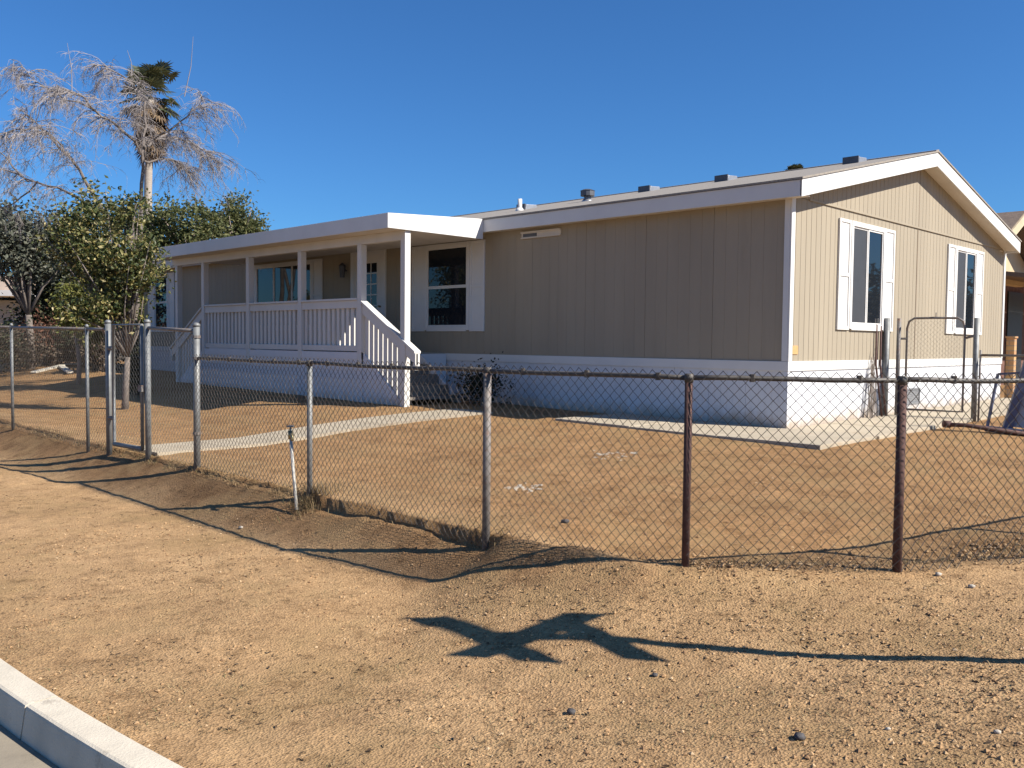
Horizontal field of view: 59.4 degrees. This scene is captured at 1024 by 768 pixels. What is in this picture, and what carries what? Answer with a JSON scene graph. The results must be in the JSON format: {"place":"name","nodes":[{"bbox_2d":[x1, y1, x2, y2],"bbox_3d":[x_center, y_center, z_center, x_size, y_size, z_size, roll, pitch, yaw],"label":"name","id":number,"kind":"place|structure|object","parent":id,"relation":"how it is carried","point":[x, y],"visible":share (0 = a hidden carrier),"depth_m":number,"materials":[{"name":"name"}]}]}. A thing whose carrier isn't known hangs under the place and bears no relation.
{"place":"outdoors","nodes":[
{"label":"outdoors","id":0,"kind":"place"},
{"bbox_2d":[128,409,492,455],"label":"path","id":1,"kind":"structure","parent":0,"point":[362,424],"depth_m":13.02,"materials":[{"name":"concrete"}]},
{"bbox_2d":[0,354,1023,767],"bbox_3d":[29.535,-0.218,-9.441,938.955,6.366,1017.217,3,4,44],"label":"ground","id":2,"kind":"structure","parent":0,"point":[54,482],"depth_m":5.71,"materials":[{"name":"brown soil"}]},
{"bbox_2d":[0,307,45,375],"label":"bush","id":3,"kind":"object","parent":2,"relation":"on","point":[5,340],"visible":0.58,"depth_m":26.09,"materials":[{"name":"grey plant"}]},
{"bbox_2d":[0,276,50,325],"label":"neighbour house","id":4,"kind":"structure","parent":2,"relation":"on","point":[7,294],"depth_m":43.38,"materials":[{"name":"beige paint"}]},
{"bbox_2d":[0,320,68,369],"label":"bush","id":5,"kind":"object","parent":2,"relation":"on","point":[21,360],"visible":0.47,"depth_m":26.80,"materials":[{"name":"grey plant"}]},
{"bbox_2d":[3,300,73,365],"bbox_3d":[-14.915,-1.497,28.028,2.468,2.258,2.526,3,4,44],"label":"bush","id":6,"kind":"object","parent":2,"relation":"on","point":[43,325],"visible":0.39,"depth_m":27.88,"materials":[{"name":"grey plant"}]},
{"bbox_2d":[0,190,89,368],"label":"olive tree","id":7,"kind":"object","parent":2,"relation":"on","point":[16,256],"visible":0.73,"depth_m":26.67,"materials":[{"name":"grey plant"}]},
{"bbox_2d":[30,365,64,372],"bbox_3d":[-13.577,-0.447,26.264,0.180,0.208,1.506,1,3,3],"label":"board","id":8,"kind":"object","parent":2,"relation":"on","point":[41,370],"visible":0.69,"depth_m":25.99,"materials":[{"name":"grey wood"}]},
{"bbox_2d":[0,320,111,456],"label":"chain link fence","id":9,"kind":"object","parent":2,"relation":"on","point":[108,371],"visible":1,"depth_m":12.66,"materials":[{"name":"metal"}]},
{"bbox_2d":[107,324,144,450],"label":"chain link gate","id":10,"kind":"structure","parent":9,"relation":"attached to","point":[141,388],"depth_m":11.26,"materials":[{"name":"grey metal"}]},
{"bbox_2d":[35,330,83,365],"bbox_3d":[-14.503,-1.125,28.983,2.412,1.544,2.298,1,3,13],"label":"bush","id":11,"kind":"object","parent":2,"relation":"on","point":[64,355],"visible":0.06,"depth_m":28.90,"materials":[{"name":"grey plant"}]},
{"bbox_2d":[2,204,121,363],"bbox_3d":[-14.536,-3.133,29.748,4.424,5.861,4.701,2,3,29],"label":"evergreen tree","id":12,"kind":"object","parent":2,"relation":"on","point":[42,303],"visible":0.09,"depth_m":28.30,"materials":[{"name":"green plant"}]},
{"bbox_2d":[2,329,124,360],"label":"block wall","id":13,"kind":"structure","parent":2,"relation":"on","point":[67,358],"depth_m":33.49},
{"bbox_2d":[59,365,73,372],"bbox_3d":[-12.835,-0.435,25.764,0.180,0.149,2.934,-1,3,-31],"label":"board","id":14,"kind":"object","parent":2,"relation":"on","point":[65,370],"visible":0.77,"depth_m":25.23,"materials":[{"name":"grey wood"}]},
{"bbox_2d":[41,313,99,366],"bbox_3d":[-13.335,-1.380,28.004,2.148,2.048,2.383,3,4,44],"label":"bush","id":15,"kind":"object","parent":2,"relation":"on","point":[65,344],"visible":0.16,"depth_m":27.57,"materials":[{"name":"green plant"}]},
{"bbox_2d":[45,277,104,384],"bbox_3d":[-10.437,-1.224,21.800,2.046,2.910,1.407,3,4,44],"label":"weeping tree","id":16,"kind":"object","parent":2,"relation":"on","point":[69,322],"visible":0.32,"depth_m":21.65,"materials":[{"name":"green plant"}]},
{"bbox_2d":[0,658,183,767],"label":"kerb","id":17,"kind":"structure","parent":2,"relation":"on","point":[59,732],"depth_m":4.07,"materials":[{"name":"concrete"}]},
{"bbox_2d":[61,331,124,371],"bbox_3d":[-11.414,-0.951,24.919,1.794,1.999,2.104,3,4,44],"label":"bush","id":18,"kind":"object","parent":2,"relation":"on","point":[98,358],"visible":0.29,"depth_m":24.80,"materials":[{"name":"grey plant"}]},
{"bbox_2d":[29,175,176,409],"bbox_3d":[-7.682,-1.642,17.259,2.751,4.651,2.598,3,4,44],"label":"citrus tree","id":19,"kind":"object","parent":2,"relation":"on","point":[108,272],"visible":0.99,"depth_m":16.86,"materials":[{"name":"green plant"}]},
{"bbox_2d":[0,43,263,326],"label":"bare tree","id":20,"kind":"object","parent":2,"relation":"on","point":[64,101],"visible":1,"depth_m":21.95,"materials":[{"name":"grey plant"}]},
{"bbox_2d":[129,326,144,393],"bbox_3d":[-8.062,-0.491,19.305,0.517,1.613,0.904,-1,3,-23],"label":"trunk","id":21,"kind":"object","parent":2,"relation":"on","point":[132,355],"visible":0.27,"depth_m":19.12,"materials":[{"name":"brown plant"}]},
{"bbox_2d":[117,60,181,213],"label":"fan palm","id":22,"kind":"object","parent":2,"relation":"on","point":[155,75],"visible":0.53,"depth_m":49.11,"materials":[{"name":"plant"}]},
{"bbox_2d":[104,182,238,334],"bbox_3d":[-12.904,-3.842,32.240,4.616,6.976,5.762,3,4,44],"label":"evergreen tree","id":23,"kind":"object","parent":2,"relation":"on","point":[162,221],"visible":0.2,"depth_m":32.26,"materials":[{"name":"green plant"}]},
{"bbox_2d":[144,319,200,470],"bbox_3d":[-4.005,0.191,10.542,1.306,1.915,0.094,3,4,43],"label":"fence section","id":24,"kind":"object","parent":2,"relation":"on","point":[196,335],"visible":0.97,"depth_m":10.59,"materials":[{"name":"grey metal"}]},
{"bbox_2d":[209,187,270,236],"bbox_3d":[-10.934,-4.144,35.842,2.718,7.282,2.673,3,4,44],"label":"evergreen tree","id":25,"kind":"object","parent":2,"relation":"on","point":[244,223],"visible":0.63,"depth_m":35.27,"materials":[{"name":"green plant"}]},
{"bbox_2d":[287,425,297,509],"bbox_3d":[-2.071,0.787,8.485,0.065,0.766,0.358,-1,3,-23],"label":"standpipe","id":26,"kind":"object","parent":2,"relation":"on","point":[290,436],"visible":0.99,"depth_m":8.48,"materials":[{"name":"white plastic"}]},
{"bbox_2d":[448,352,524,405],"bbox_3d":[-0.409,0.007,15.662,1.563,1.184,1.125,2,3,20],"label":"shrub","id":27,"kind":"object","parent":2,"relation":"on","point":[480,384],"visible":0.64,"depth_m":15.56,"materials":[{"name":"grey plant"}]},
{"bbox_2d":[505,484,541,492],"bbox_3d":[0.149,1.012,8.770,0.343,0.040,0.371,3,4,44],"label":"plaster rubble","id":28,"kind":"object","parent":2,"relation":"on","point":[529,490],"visible":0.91,"depth_m":8.75,"materials":[{"name":"stone"}]},
{"bbox_2d":[567,708,575,714],"bbox_3d":[0.275,1.516,4.141,0.042,0.032,0.042,1,3,18],"label":"stone","id":29,"kind":"object","parent":2,"relation":"on","point":[570,711],"visible":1,"depth_m":4.13,"materials":[{"name":"grey stone"}]},
{"bbox_2d":[142,150,1021,428],"bbox_3d":[-1.166,-2.056,22.153,21.521,4.676,11.880,3,4,44],"label":"mobile home","id":30,"kind":"object","parent":2,"relation":"on","point":[818,271],"visible":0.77,"depth_m":15.32,"materials":[{"name":"beige"}]},
{"bbox_2d":[153,273,167,331],"bbox_3d":[-10.221,-2.364,26.131,0.950,1.690,0.048,3,4,44],"label":"window","id":31,"kind":"structure","parent":30,"relation":"in","point":[160,319],"depth_m":26.14,"materials":[{"name":"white glass"}]},
{"bbox_2d":[255,259,311,329],"bbox_3d":[-5.484,-2.094,21.472,2.550,1.620,0.048,3,4,44],"label":"window","id":32,"kind":"structure","parent":30,"relation":"in","point":[274,282],"depth_m":21.54,"materials":[{"name":"clear glass"}]},
{"bbox_2d":[354,253,380,345],"bbox_3d":[-3.082,-1.723,19.082,0.980,2.060,0.080,3,4,44],"label":"door","id":33,"kind":"structure","parent":30,"relation":"in","point":[373,260],"depth_m":18.95,"materials":[{"name":"white glass"}]},
{"bbox_2d":[424,241,469,330],"bbox_3d":[-1.259,-1.863,17.317,1.310,1.690,0.048,3,4,44],"label":"window","id":34,"kind":"structure","parent":30,"relation":"in","point":[447,265],"depth_m":17.32,"materials":[{"name":"clear glass"}]},
{"bbox_2d":[849,220,885,330],"bbox_3d":[5.580,-1.669,14.100,0.048,1.660,1.270,3,4,44],"label":"window","id":35,"kind":"structure","parent":30,"relation":"in","point":[868,242],"depth_m":14.10,"materials":[{"name":"clear glass"}]},
{"bbox_2d":[954,246,977,334],"bbox_3d":[8.749,-1.788,17.314,0.048,1.660,1.200,3,4,44],"label":"window","id":36,"kind":"structure","parent":30,"relation":"in","point":[966,258],"depth_m":17.32,"materials":[{"name":"white glass"}]},
{"bbox_2d":[194,354,1023,572],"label":"chain link fence","id":37,"kind":"object","parent":2,"relation":"on","point":[902,381],"visible":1,"depth_m":6.03,"materials":[{"name":"metal"}]},
{"bbox_2d":[593,450,637,460],"bbox_3d":[1.138,0.817,10.387,0.659,0.062,0.517,3,4,44],"label":"plaster rubble","id":38,"kind":"object","parent":2,"relation":"on","point":[606,454],"visible":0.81,"depth_m":10.38,"materials":[{"name":"stone"}]},
{"bbox_2d":[555,413,875,449],"bbox_3d":[2.661,0.647,12.409,4.123,0.159,1.594,3,4,44],"label":"apron","id":39,"kind":"object","parent":2,"relation":"on","point":[744,435],"visible":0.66,"depth_m":11.96,"materials":[{"name":"concrete"}]},
{"bbox_2d":[784,164,803,170],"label":"fan palm","id":40,"kind":"object","parent":2,"relation":"on","point":[795,166],"visible":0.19,"depth_m":73.84,"materials":[{"name":"green plant"}]},
{"bbox_2d":[794,732,805,740],"bbox_3d":[1.161,1.428,3.620,0.044,0.031,0.057,2,3,26],"label":"stone","id":41,"kind":"object","parent":2,"relation":"on","point":[799,736],"visible":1,"depth_m":3.61,"materials":[{"name":"grey stone"}]},
{"bbox_2d":[790,398,1010,438],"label":"side walk","id":42,"kind":"structure","parent":2,"relation":"on","point":[886,431],"depth_m":13.54,"materials":[{"name":"concrete"}]},
{"bbox_2d":[866,349,876,417],"bbox_3d":[5.706,-0.011,14.202,0.105,1.116,0.312,3,4,44],"label":"dead vine","id":43,"kind":"object","parent":42,"relation":"on","point":[870,412],"visible":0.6,"depth_m":14.20,"materials":[{"name":"brown plant"}]},
{"bbox_2d":[875,324,882,416],"bbox_3d":[5.885,-0.211,14.373,0.159,1.482,0.034,3,4,44],"label":"steel pole","id":44,"kind":"object","parent":42,"relation":"on","point":[876,369],"visible":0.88,"depth_m":14.38,"materials":[{"name":"metal"}]},
{"bbox_2d":[879,326,886,415],"bbox_3d":[6.004,-0.205,14.495,0.159,1.462,0.034,3,4,44],"label":"steel pole","id":45,"kind":"object","parent":42,"relation":"on","point":[880,367],"visible":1,"depth_m":14.50,"materials":[{"name":"metal"}]},
{"bbox_2d":[1004,336,1017,397],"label":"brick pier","id":46,"kind":"structure","parent":42,"relation":"on","point":[1011,344],"depth_m":19.14,"materials":[{"name":"orange brick"}]},
{"bbox_2d":[881,318,1023,421],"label":"chain link fence","id":47,"kind":"object","parent":2,"relation":"on","point":[977,354],"visible":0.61,"depth_m":14.05,"materials":[{"name":"grey metal"}]},
{"bbox_2d":[901,313,972,412],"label":"arched gate","id":48,"kind":"structure","parent":47,"relation":"attached to","point":[964,337],"depth_m":14.33,"materials":[{"name":"grey metal"}]},
{"bbox_2d":[942,420,1023,435],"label":"steel pipe","id":49,"kind":"object","parent":2,"relation":"on","point":[993,429],"visible":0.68,"depth_m":12.43,"materials":[{"name":"brown metal"}]},
{"bbox_2d":[984,361,1023,435],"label":"sawhorse","id":50,"kind":"object","parent":2,"relation":"on","point":[1014,412],"visible":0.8,"depth_m":12.37,"materials":[{"name":"blue paint"}]},
{"bbox_2d":[997,211,1023,384],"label":"neighbour house","id":51,"kind":"structure","parent":2,"relation":"on","point":[1014,301],"depth_m":25.28,"materials":[{"name":"beige paint"}]},
{"bbox_2d":[1004,291,1023,383],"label":"patio door","id":52,"kind":"structure","parent":51,"relation":"in","point":[1014,319],"depth_m":25.86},
{"bbox_2d":[0,0,1023,321],"label":"sky","id":53,"kind":"structure","parent":0,"point":[348,109],"materials":[{"name":"blue"}]},
{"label":"road","id":54,"kind":"structure","parent":0,"visible":0},
{"bbox_2d":[0,725,58,767],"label":"gutter","id":55,"kind":"object","parent":54,"relation":"on","point":[15,752],"visible":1,"depth_m":4.08,"materials":[{"name":"grey concrete"}]}
]}

